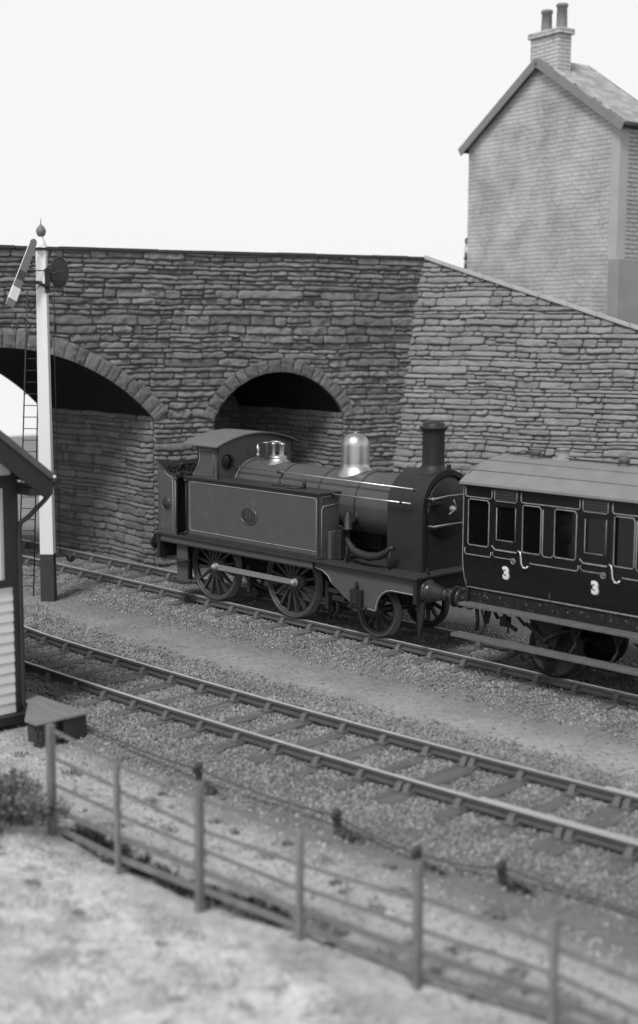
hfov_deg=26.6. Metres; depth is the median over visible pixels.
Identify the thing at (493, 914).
dark weeds
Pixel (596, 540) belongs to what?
door
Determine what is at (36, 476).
signal box
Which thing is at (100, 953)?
grass clumps
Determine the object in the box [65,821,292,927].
bank weeds
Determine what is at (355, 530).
tank locomotive
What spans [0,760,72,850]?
bush
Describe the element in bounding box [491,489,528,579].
door
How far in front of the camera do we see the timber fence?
14.01 m
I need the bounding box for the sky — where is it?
[0,0,637,435]
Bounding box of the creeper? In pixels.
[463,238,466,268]
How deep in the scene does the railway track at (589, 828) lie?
19.96 m
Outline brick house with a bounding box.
[458,3,637,324]
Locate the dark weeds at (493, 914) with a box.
[13,749,627,1023]
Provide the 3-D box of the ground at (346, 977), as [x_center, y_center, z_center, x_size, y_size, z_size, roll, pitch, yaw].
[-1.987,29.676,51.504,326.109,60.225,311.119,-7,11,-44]
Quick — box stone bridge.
[0,245,424,567]
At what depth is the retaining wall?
36.79 m
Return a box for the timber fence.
[45,723,637,1023]
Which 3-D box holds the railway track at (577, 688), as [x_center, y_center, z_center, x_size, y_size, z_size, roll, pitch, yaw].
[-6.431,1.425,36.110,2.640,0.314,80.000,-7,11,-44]
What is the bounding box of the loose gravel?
[13,549,637,982]
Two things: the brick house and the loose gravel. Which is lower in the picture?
the loose gravel
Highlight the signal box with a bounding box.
[0,430,57,726]
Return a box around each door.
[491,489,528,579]
[579,499,620,595]
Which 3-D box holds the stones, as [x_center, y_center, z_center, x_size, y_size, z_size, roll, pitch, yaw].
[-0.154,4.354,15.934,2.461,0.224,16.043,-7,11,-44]
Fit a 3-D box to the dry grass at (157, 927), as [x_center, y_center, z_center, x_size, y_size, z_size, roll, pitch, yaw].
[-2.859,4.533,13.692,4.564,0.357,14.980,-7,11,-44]
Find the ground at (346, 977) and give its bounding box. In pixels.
[0,435,637,1023]
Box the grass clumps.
[0,878,343,1023]
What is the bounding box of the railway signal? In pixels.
[5,219,74,601]
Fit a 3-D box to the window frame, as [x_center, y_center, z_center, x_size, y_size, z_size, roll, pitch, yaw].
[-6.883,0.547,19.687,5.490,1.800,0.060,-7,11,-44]
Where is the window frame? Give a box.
[0,475,13,587]
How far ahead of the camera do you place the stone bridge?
36.44 m
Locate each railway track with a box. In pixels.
[22,539,637,718]
[24,624,637,875]
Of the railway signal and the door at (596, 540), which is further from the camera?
the railway signal
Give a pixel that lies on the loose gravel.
(341, 747)
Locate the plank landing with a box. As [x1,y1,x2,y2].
[24,691,86,743]
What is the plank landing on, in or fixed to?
on the ground at (346, 977)
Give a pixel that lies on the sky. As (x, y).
(288, 126)
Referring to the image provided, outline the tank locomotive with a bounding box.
[150,422,490,639]
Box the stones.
[0,723,637,1023]
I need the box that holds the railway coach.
[450,448,637,677]
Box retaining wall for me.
[389,255,637,475]
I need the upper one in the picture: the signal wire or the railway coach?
the railway coach
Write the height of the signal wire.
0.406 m
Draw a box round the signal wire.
[86,725,637,912]
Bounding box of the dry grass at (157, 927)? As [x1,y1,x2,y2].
[0,827,403,1023]

